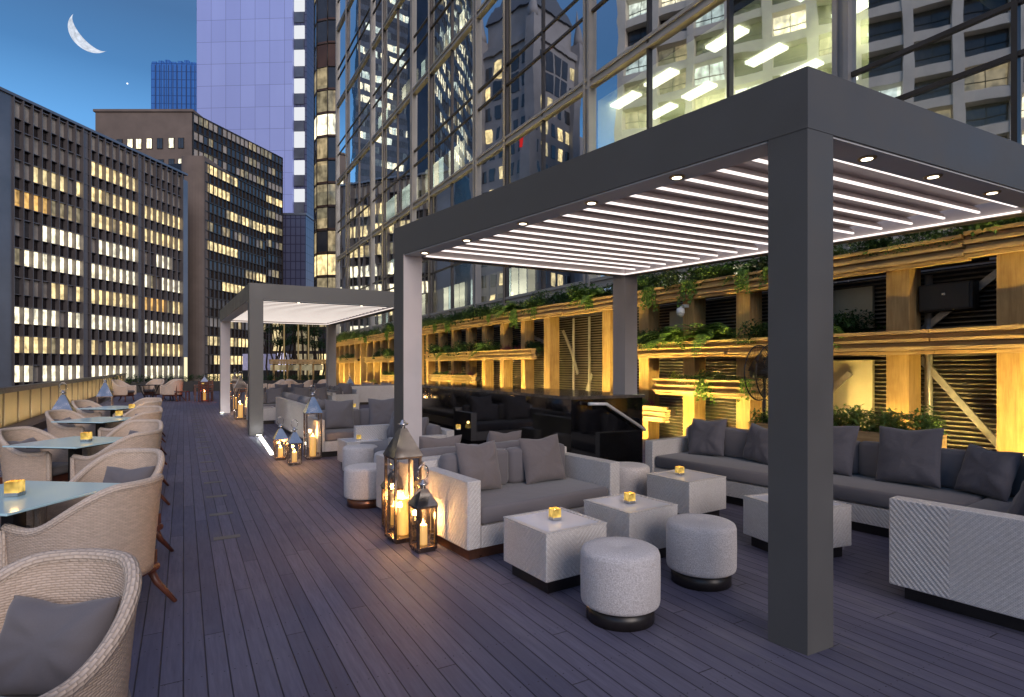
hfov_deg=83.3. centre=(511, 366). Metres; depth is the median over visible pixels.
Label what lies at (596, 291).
fern
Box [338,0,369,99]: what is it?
window
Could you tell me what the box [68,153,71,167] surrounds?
window
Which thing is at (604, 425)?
bar counter
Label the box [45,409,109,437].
dining chair
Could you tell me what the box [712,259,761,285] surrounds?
fern
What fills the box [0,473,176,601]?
dining chair
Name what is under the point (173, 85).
glass tower
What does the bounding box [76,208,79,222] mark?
window
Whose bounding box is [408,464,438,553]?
lantern
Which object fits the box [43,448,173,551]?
dining chair
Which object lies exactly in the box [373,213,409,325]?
window
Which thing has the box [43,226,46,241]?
window
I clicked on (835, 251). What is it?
leafy bush
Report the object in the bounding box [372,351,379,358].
shady bush
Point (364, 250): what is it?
window
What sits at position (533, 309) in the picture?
trailing vine
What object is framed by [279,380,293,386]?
dining chair
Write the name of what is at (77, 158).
window
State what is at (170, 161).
window
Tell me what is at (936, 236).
feathery bush
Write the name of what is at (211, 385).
wooden table
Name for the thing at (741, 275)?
trailing vine
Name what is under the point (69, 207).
window
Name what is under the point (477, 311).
shady bush
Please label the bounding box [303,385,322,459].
lantern
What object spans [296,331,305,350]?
window
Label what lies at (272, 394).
pillow
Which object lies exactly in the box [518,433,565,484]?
pillow
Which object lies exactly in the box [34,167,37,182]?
window
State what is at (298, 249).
office annex
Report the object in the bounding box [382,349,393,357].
leafy bush
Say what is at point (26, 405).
railing
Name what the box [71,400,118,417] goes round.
dining chair
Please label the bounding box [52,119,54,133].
window
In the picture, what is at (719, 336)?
fern
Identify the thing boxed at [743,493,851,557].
box table
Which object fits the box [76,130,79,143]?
window
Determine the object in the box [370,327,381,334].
feathery bush
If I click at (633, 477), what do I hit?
stool
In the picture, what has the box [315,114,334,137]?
window
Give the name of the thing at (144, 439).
dining chair
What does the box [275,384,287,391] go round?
pillow
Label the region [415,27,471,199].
window
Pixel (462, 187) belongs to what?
window
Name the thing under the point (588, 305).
trailing vine
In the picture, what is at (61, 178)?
window
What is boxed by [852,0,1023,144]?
window
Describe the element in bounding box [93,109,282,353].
office tower
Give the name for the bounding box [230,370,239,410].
lantern
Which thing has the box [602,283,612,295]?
shady bush
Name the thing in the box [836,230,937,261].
shady bush
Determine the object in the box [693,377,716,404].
trailing vine
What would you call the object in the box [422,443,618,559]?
sofa
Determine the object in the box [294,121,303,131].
window
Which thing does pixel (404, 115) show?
window
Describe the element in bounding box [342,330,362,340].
shady bush
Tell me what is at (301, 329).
tree
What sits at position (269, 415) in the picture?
box table
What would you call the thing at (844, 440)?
pillow
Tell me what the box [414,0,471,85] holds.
window
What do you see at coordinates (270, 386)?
dining chair
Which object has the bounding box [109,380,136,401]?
dining chair
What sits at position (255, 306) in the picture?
pergola
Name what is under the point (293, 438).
lantern
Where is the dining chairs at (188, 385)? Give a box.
[112,372,324,392]
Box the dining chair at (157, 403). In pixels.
[113,401,165,442]
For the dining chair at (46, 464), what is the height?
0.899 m
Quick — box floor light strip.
[259,437,272,454]
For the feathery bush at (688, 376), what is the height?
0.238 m
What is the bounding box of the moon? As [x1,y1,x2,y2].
[68,15,104,52]
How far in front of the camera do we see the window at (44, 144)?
76.67 m
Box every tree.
[263,323,295,379]
[275,324,304,379]
[285,324,318,379]
[303,325,325,379]
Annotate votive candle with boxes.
[4,479,25,496]
[80,432,91,441]
[115,411,122,416]
[549,507,560,520]
[624,492,635,503]
[675,466,683,474]
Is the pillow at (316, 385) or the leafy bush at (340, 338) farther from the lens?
the leafy bush at (340, 338)
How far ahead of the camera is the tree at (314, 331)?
56.82 m
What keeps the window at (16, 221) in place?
in the office building at (93, 253)
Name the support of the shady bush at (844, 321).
in the planter wall
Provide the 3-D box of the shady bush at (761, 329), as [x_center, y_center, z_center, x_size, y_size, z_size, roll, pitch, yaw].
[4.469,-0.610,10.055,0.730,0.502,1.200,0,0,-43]
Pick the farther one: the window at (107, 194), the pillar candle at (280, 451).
the window at (107, 194)
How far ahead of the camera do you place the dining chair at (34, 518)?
4.19 m
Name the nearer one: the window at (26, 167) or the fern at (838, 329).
the fern at (838, 329)
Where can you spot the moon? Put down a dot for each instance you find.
(79, 40)
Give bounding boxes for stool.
[342,444,376,470]
[344,463,376,508]
[374,450,384,462]
[580,537,660,631]
[619,462,649,495]
[666,513,736,591]
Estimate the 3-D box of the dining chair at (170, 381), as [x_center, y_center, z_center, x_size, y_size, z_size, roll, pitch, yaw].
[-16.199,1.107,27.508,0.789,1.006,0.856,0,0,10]
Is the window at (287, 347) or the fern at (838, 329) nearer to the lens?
the fern at (838, 329)
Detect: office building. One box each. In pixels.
[0,87,187,386]
[335,0,1023,335]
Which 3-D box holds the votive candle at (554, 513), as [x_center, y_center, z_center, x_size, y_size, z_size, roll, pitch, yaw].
[0.325,1.117,4.368,0.072,0.085,0.072,0,0,-29]
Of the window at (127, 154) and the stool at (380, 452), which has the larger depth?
the window at (127, 154)
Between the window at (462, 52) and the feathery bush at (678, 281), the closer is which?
the feathery bush at (678, 281)
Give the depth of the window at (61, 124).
79.02 m
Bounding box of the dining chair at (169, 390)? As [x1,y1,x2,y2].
[160,379,184,400]
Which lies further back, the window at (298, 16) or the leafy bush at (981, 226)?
the window at (298, 16)
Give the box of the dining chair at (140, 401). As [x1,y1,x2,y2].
[119,397,164,435]
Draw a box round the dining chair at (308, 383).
[303,380,312,386]
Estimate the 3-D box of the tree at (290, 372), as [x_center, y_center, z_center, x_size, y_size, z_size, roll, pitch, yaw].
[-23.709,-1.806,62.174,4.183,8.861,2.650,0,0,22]
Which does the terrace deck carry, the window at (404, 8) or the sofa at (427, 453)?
the sofa at (427, 453)
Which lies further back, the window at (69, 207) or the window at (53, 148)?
the window at (69, 207)
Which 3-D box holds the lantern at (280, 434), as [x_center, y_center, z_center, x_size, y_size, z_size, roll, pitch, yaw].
[-3.980,1.231,9.900,0.224,0.738,0.224,0,0,-30]
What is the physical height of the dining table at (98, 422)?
0.750 m
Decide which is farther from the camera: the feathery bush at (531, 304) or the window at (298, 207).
the window at (298, 207)
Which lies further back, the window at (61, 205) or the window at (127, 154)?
the window at (127, 154)
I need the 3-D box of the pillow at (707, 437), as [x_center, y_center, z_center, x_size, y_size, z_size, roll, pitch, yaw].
[2.580,0.929,7.592,0.195,0.500,0.500,24,-19,-40]
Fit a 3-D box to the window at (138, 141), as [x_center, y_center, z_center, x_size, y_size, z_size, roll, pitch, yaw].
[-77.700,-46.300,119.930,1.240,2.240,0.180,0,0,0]
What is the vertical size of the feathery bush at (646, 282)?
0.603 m
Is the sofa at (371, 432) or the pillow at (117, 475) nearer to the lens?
the pillow at (117, 475)
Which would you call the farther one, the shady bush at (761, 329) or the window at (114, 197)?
the window at (114, 197)
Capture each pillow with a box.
[0,595,120,695]
[7,437,40,452]
[53,417,74,426]
[78,406,93,412]
[103,466,154,482]
[263,388,266,402]
[266,388,282,403]
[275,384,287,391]
[291,384,303,391]
[294,387,309,396]
[311,387,326,399]
[314,383,325,387]
[324,399,353,428]
[335,386,342,393]
[338,383,350,393]
[368,398,393,424]
[387,411,393,438]
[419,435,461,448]
[422,417,428,434]
[455,440,501,489]
[486,430,521,441]
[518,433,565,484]
[688,418,726,456]
[743,423,767,464]
[833,426,859,476]
[875,426,943,488]
[954,443,1023,501]
[1007,480,1023,515]
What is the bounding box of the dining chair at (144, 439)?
[70,429,169,504]
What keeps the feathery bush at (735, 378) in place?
in the planter wall
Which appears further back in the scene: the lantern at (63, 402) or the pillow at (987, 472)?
the lantern at (63, 402)
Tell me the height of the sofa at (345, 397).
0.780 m
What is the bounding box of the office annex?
[283,213,313,286]
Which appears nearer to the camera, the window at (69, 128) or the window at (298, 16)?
the window at (69, 128)
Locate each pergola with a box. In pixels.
[220,283,393,435]
[394,66,1023,655]
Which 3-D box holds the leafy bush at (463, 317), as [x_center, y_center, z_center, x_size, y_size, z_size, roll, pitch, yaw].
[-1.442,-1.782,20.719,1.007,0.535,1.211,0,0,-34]
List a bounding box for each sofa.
[244,392,335,413]
[271,386,359,402]
[276,392,324,441]
[308,408,368,456]
[327,389,358,408]
[336,384,393,404]
[354,423,453,462]
[376,440,519,524]
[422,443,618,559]
[645,424,1023,631]
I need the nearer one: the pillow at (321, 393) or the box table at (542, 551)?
the box table at (542, 551)
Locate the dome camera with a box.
[676,304,688,316]
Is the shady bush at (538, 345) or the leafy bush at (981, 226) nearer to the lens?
the leafy bush at (981, 226)
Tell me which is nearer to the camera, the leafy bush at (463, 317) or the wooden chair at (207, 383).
the leafy bush at (463, 317)
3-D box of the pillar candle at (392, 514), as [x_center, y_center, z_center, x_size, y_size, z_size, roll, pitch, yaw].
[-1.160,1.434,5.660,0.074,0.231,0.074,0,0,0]
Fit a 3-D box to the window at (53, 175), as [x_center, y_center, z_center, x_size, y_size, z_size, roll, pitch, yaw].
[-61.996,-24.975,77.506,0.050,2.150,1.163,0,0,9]
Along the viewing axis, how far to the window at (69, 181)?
80.22 m
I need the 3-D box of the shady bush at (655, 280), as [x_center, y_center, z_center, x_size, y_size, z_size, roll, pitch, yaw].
[3.350,-1.815,12.233,0.961,0.599,1.580,0,0,-14]
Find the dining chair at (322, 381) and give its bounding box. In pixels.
[317,379,325,383]
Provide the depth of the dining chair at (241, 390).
30.65 m
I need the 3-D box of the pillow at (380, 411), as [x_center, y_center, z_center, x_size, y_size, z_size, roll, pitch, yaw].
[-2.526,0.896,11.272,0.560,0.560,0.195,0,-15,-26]
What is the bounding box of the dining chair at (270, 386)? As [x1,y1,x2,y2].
[268,379,283,388]
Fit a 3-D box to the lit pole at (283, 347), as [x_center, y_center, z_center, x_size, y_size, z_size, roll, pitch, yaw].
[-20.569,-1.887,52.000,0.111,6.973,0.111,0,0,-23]
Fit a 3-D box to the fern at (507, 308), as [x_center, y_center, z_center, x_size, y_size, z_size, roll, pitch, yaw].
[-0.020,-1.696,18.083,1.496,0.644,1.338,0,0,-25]
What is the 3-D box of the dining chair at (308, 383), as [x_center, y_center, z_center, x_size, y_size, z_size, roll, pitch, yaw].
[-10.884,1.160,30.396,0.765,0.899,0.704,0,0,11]
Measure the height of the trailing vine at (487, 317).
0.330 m
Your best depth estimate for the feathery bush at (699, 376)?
10.81 m
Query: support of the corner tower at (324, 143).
on the street ground
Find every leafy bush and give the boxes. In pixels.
[337,331,346,342]
[350,329,366,339]
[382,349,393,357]
[382,370,393,375]
[383,322,393,333]
[430,313,451,326]
[458,309,470,322]
[488,302,502,313]
[521,294,543,313]
[565,282,607,303]
[680,261,744,286]
[833,244,846,255]
[927,217,1023,247]
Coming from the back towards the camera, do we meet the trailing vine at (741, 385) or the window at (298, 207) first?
the window at (298, 207)
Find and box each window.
[15,102,18,117]
[15,131,18,147]
[15,161,18,176]
[15,190,18,205]
[15,219,18,235]
[24,106,28,122]
[24,135,28,150]
[24,164,28,179]
[24,193,28,208]
[24,221,28,237]
[34,111,37,125]
[34,139,37,154]
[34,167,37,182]
[34,196,37,211]
[34,224,37,239]
[43,115,46,129]
[43,143,46,157]
[43,170,46,185]
[43,198,46,213]
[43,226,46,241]
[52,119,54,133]
[52,146,54,160]
[52,174,54,188]
[52,201,54,215]
[60,122,63,137]
[60,149,63,164]
[60,176,63,191]
[60,203,63,218]
[68,126,71,140]
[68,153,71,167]
[68,179,71,193]
[68,206,71,220]
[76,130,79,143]
[76,156,79,170]
[76,182,79,196]
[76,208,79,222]
[92,137,94,150]
[92,162,94,175]
[92,188,94,201]
[92,213,94,226]
[99,140,101,153]
[99,165,101,178]
[99,190,101,203]
[99,215,101,228]
[106,143,108,156]
[106,168,108,180]
[106,193,108,205]
[106,217,108,230]
[113,146,115,159]
[113,171,115,183]
[113,195,115,208]
[113,219,115,232]
[126,152,128,164]
[126,176,128,188]
[126,200,128,212]
[126,223,128,236]
[127,139,132,147]
[136,139,141,149]
[146,138,152,148]
[157,138,162,148]
[168,138,174,148]
[168,159,174,163]
[178,138,183,148]
[273,330,282,350]
[285,330,292,350]
[294,12,303,22]
[294,39,303,49]
[294,67,303,76]
[294,94,303,103]
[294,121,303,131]
[294,148,303,158]
[294,176,303,185]
[294,203,303,212]
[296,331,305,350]
[296,354,305,374]
[309,354,317,374]
[315,0,334,286]
[315,0,334,287]
[315,44,334,69]
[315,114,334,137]
[315,254,334,275]
[319,330,325,350]
[319,354,325,374]
[338,0,348,22]
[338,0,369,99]
[338,55,369,177]
[338,148,369,255]
[338,240,369,332]
[373,0,396,39]
[373,0,409,134]
[373,100,409,230]
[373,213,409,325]
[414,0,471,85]
[414,170,471,314]
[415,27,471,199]
[478,0,484,7]
[478,95,582,302]
[479,0,582,154]
[593,0,694,72]
[593,0,831,277]
[602,258,765,290]
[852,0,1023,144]
[853,225,990,251]
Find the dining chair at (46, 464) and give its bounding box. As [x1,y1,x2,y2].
[0,426,89,483]
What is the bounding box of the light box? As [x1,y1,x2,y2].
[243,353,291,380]
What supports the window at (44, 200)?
in the office building at (93, 253)
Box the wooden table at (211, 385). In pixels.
[194,384,213,400]
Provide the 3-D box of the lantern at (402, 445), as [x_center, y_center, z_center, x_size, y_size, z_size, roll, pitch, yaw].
[-1.010,1.046,5.330,0.284,1.108,0.284,0,0,-33]
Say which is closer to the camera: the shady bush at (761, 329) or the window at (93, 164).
the shady bush at (761, 329)
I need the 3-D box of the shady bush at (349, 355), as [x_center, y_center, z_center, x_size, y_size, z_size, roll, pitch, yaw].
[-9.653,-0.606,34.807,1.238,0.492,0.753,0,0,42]
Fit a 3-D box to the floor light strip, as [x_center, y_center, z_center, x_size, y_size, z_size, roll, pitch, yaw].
[-5.010,1.589,11.714,0.062,0.018,2.900,0,0,-28]
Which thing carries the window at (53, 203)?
in the office building at (93, 253)
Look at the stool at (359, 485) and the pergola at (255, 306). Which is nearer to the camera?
the stool at (359, 485)
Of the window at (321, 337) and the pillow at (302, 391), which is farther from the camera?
the window at (321, 337)
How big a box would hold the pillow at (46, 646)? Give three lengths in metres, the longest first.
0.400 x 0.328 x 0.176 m
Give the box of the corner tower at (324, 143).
[314,0,334,287]
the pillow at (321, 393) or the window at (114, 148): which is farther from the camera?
the window at (114, 148)
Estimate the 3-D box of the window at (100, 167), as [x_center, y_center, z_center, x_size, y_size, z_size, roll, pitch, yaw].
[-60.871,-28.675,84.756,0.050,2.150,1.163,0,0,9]
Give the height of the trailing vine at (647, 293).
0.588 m
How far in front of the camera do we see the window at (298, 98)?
198.83 m
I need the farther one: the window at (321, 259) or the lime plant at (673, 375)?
the window at (321, 259)
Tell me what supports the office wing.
on the street ground
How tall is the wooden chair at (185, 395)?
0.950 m
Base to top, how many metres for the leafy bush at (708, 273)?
0.586 m
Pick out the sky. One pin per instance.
(41, 63)
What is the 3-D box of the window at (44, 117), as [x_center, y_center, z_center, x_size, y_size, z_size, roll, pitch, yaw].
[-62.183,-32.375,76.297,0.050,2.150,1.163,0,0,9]
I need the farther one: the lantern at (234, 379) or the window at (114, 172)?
the window at (114, 172)
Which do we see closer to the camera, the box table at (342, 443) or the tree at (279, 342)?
the box table at (342, 443)
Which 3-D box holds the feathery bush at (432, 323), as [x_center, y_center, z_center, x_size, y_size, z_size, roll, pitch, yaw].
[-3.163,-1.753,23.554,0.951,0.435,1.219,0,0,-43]
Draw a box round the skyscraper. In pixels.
[197,0,313,217]
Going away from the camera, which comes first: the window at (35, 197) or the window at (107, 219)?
the window at (35, 197)
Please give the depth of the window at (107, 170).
86.31 m
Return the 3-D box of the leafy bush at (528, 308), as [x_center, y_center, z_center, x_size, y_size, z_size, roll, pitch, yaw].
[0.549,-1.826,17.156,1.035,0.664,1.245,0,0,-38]
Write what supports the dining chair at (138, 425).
on the terrace deck
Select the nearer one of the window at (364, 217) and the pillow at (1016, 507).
the pillow at (1016, 507)
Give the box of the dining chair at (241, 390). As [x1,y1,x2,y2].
[231,382,247,396]
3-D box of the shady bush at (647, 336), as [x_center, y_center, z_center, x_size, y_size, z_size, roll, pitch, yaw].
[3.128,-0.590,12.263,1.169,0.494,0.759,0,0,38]
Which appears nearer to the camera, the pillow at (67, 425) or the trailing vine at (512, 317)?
the pillow at (67, 425)
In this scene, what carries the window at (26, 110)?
in the office building at (93, 253)
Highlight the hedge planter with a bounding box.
[748,404,948,447]
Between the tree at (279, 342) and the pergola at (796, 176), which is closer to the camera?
the pergola at (796, 176)
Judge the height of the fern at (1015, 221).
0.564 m
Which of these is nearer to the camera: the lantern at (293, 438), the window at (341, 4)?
the lantern at (293, 438)
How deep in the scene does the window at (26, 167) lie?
74.13 m
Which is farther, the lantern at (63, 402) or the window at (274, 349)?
the window at (274, 349)
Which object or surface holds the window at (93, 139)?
in the office building at (93, 253)
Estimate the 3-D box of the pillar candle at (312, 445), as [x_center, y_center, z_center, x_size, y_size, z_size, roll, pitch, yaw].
[-3.460,1.355,10.000,0.104,0.391,0.104,0,0,0]
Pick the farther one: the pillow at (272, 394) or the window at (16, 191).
the window at (16, 191)
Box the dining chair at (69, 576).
[0,548,141,696]
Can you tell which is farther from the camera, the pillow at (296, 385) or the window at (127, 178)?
the window at (127, 178)
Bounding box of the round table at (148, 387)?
[136,385,159,397]
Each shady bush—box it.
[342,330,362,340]
[344,353,353,359]
[362,329,372,337]
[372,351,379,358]
[422,315,442,328]
[427,342,448,357]
[443,309,467,325]
[447,347,456,355]
[450,339,481,356]
[465,302,502,321]
[481,339,520,350]
[513,300,526,309]
[523,340,543,353]
[530,289,573,306]
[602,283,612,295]
[637,326,664,346]
[637,326,681,348]
[641,266,699,291]
[732,318,767,344]
[740,256,767,277]
[833,308,885,337]
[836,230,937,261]
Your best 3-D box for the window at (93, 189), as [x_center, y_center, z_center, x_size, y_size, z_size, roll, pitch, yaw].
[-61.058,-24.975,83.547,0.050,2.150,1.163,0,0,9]
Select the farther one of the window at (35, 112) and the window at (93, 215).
the window at (93, 215)
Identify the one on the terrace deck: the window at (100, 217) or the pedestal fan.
the pedestal fan
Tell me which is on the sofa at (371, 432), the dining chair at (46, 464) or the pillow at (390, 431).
the pillow at (390, 431)
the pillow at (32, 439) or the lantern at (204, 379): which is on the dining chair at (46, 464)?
the pillow at (32, 439)
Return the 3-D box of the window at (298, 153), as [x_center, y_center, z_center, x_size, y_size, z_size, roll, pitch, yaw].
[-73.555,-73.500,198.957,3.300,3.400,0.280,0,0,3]
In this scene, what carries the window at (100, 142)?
in the office building at (93, 253)
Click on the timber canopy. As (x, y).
(287, 367)
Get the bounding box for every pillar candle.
[238,403,242,417]
[278,445,282,456]
[292,449,296,461]
[310,434,315,455]
[391,502,393,524]
[397,494,408,534]
[420,520,426,545]
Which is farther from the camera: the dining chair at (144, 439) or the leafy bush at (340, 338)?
the leafy bush at (340, 338)
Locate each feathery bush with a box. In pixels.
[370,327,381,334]
[422,319,436,327]
[525,295,548,306]
[559,298,576,305]
[637,274,652,289]
[663,272,704,288]
[671,374,697,384]
[694,368,727,382]
[725,376,758,383]
[726,330,764,343]
[833,238,895,255]
[885,227,968,254]
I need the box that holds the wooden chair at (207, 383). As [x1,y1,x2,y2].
[202,380,212,390]
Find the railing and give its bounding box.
[0,373,126,429]
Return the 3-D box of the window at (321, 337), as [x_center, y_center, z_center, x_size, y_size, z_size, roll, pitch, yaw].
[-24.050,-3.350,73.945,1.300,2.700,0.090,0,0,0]
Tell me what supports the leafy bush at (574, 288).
in the planter wall
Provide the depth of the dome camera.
11.50 m
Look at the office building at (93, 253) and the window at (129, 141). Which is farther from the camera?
the window at (129, 141)
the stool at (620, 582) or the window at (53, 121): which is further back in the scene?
the window at (53, 121)
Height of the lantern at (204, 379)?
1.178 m
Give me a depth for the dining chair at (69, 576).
2.14 m
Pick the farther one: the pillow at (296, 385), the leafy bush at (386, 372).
the leafy bush at (386, 372)
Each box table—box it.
[246,406,275,423]
[337,438,381,465]
[503,507,606,593]
[584,493,677,557]
[647,469,725,515]
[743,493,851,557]
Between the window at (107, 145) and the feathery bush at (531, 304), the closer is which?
the feathery bush at (531, 304)
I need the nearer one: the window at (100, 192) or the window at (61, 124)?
the window at (61, 124)
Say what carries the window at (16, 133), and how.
in the office building at (93, 253)
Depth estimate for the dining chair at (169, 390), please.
26.30 m
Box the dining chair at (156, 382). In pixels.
[142,379,165,399]
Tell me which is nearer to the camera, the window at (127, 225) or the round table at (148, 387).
the round table at (148, 387)
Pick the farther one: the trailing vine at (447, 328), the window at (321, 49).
the window at (321, 49)
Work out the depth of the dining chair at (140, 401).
13.11 m
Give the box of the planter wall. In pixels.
[336,221,1023,455]
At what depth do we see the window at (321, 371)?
73.90 m
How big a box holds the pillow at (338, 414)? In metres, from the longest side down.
0.560 x 0.560 x 0.203 m
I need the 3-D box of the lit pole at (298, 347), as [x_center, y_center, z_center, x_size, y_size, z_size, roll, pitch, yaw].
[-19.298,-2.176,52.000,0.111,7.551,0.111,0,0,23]
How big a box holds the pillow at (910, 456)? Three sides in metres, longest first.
0.580 x 0.580 x 0.203 m
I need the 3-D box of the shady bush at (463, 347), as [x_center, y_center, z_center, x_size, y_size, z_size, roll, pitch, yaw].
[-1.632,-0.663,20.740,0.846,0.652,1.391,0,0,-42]
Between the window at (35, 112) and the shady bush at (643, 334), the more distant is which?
the window at (35, 112)
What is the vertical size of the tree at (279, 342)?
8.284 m
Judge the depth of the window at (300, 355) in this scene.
73.90 m
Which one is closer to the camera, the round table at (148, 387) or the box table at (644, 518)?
the box table at (644, 518)
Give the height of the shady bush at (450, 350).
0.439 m
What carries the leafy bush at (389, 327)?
in the planter wall
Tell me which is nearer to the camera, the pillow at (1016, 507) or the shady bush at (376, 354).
the pillow at (1016, 507)
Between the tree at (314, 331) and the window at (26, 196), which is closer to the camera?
the tree at (314, 331)
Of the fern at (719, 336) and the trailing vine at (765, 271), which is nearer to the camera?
the trailing vine at (765, 271)
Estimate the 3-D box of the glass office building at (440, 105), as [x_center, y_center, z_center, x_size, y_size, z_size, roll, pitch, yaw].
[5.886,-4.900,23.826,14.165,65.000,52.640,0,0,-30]
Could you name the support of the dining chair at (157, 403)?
on the terrace deck
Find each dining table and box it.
[0,481,119,527]
[2,436,122,481]
[51,417,130,435]
[78,406,135,416]
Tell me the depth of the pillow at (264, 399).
17.94 m
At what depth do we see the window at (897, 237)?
9.10 m
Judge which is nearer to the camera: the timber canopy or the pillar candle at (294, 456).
the pillar candle at (294, 456)
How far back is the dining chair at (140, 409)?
10.37 m
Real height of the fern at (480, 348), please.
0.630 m
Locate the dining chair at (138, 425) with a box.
[89,419,168,485]
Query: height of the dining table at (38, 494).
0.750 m
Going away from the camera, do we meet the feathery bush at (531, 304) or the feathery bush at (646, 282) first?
the feathery bush at (646, 282)
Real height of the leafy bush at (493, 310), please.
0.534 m
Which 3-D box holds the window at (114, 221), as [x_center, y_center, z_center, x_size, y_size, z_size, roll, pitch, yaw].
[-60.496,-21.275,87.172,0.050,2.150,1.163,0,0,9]
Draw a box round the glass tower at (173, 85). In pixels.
[151,60,196,111]
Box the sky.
[0,0,196,129]
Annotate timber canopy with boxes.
[269,359,325,379]
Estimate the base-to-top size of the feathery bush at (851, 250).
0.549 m
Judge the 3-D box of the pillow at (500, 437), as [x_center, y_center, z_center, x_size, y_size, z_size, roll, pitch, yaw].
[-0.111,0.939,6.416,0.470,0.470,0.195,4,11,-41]
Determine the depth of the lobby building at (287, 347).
73.90 m
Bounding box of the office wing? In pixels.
[168,155,266,380]
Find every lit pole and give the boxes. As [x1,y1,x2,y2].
[283,324,284,379]
[298,324,298,378]
[308,324,308,379]
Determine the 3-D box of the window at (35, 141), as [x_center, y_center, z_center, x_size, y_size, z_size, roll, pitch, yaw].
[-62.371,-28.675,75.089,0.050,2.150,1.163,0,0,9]
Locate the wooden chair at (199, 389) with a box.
[198,381,211,401]
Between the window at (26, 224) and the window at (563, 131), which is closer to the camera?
the window at (563, 131)
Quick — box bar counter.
[422,384,645,462]
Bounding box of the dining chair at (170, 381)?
[160,379,180,399]
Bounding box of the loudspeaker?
[919,280,978,312]
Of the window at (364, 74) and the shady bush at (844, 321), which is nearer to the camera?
the shady bush at (844, 321)
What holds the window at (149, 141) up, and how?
in the office tower at (170, 136)
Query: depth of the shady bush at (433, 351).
22.83 m
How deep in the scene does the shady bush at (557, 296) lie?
15.97 m
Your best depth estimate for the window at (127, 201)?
89.95 m
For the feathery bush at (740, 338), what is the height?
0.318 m
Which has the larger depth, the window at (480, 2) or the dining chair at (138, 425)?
the window at (480, 2)
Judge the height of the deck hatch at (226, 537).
0.004 m
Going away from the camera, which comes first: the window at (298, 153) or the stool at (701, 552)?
the stool at (701, 552)
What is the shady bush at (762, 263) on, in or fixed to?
in the planter wall
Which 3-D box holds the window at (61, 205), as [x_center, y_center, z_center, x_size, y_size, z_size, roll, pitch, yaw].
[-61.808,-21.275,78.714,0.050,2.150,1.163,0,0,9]
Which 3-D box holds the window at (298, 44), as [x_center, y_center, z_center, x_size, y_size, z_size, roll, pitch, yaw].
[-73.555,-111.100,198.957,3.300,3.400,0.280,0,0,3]
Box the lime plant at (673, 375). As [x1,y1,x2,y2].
[668,371,682,378]
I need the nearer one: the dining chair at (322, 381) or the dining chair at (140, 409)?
the dining chair at (140, 409)
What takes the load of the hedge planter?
on the terrace deck
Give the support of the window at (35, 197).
in the office building at (93, 253)
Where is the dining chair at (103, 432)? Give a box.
[98,411,166,464]
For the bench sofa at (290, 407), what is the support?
on the terrace deck
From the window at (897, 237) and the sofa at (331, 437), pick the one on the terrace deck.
the sofa at (331, 437)
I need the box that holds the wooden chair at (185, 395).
[176,386,189,400]
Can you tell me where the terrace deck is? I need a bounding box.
[0,391,1023,696]
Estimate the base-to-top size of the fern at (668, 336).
0.584 m
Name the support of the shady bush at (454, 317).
in the planter wall
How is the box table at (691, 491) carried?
on the terrace deck
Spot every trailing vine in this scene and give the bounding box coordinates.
[444,321,450,331]
[486,314,490,322]
[508,308,519,328]
[530,306,537,319]
[584,297,593,310]
[640,285,658,311]
[677,279,698,306]
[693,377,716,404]
[733,269,751,293]
[736,378,755,401]
[759,267,767,288]
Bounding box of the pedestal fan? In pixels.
[744,345,767,420]
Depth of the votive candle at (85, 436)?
6.50 m
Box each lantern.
[51,383,76,411]
[96,375,113,405]
[200,376,207,400]
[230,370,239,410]
[233,371,246,419]
[273,417,287,460]
[286,419,302,465]
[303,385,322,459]
[380,459,402,531]
[383,420,422,543]
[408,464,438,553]
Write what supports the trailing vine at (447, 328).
hanging from the planter wall
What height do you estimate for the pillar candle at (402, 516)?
0.383 m
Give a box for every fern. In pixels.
[429,345,450,359]
[468,342,498,358]
[490,301,516,320]
[567,287,607,313]
[637,326,688,352]
[662,322,735,357]
[683,327,735,349]
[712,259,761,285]
[833,326,862,349]
[985,216,1023,231]
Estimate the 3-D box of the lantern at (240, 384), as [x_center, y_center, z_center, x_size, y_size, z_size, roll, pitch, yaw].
[-8.250,0.871,17.500,0.364,1.458,0.364,0,0,-30]
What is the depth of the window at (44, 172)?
76.67 m
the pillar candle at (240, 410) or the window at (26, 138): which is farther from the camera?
the window at (26, 138)
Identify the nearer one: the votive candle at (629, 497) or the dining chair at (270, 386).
the votive candle at (629, 497)
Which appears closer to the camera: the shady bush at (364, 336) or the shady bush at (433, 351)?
the shady bush at (433, 351)
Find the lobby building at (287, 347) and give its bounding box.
[271,323,325,379]
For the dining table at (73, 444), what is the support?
on the terrace deck
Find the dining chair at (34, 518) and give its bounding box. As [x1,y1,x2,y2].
[0,507,43,527]
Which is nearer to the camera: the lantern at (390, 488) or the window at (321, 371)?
the lantern at (390, 488)
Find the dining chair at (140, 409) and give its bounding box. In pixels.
[108,405,166,454]
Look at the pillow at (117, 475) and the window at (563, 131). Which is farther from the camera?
the window at (563, 131)

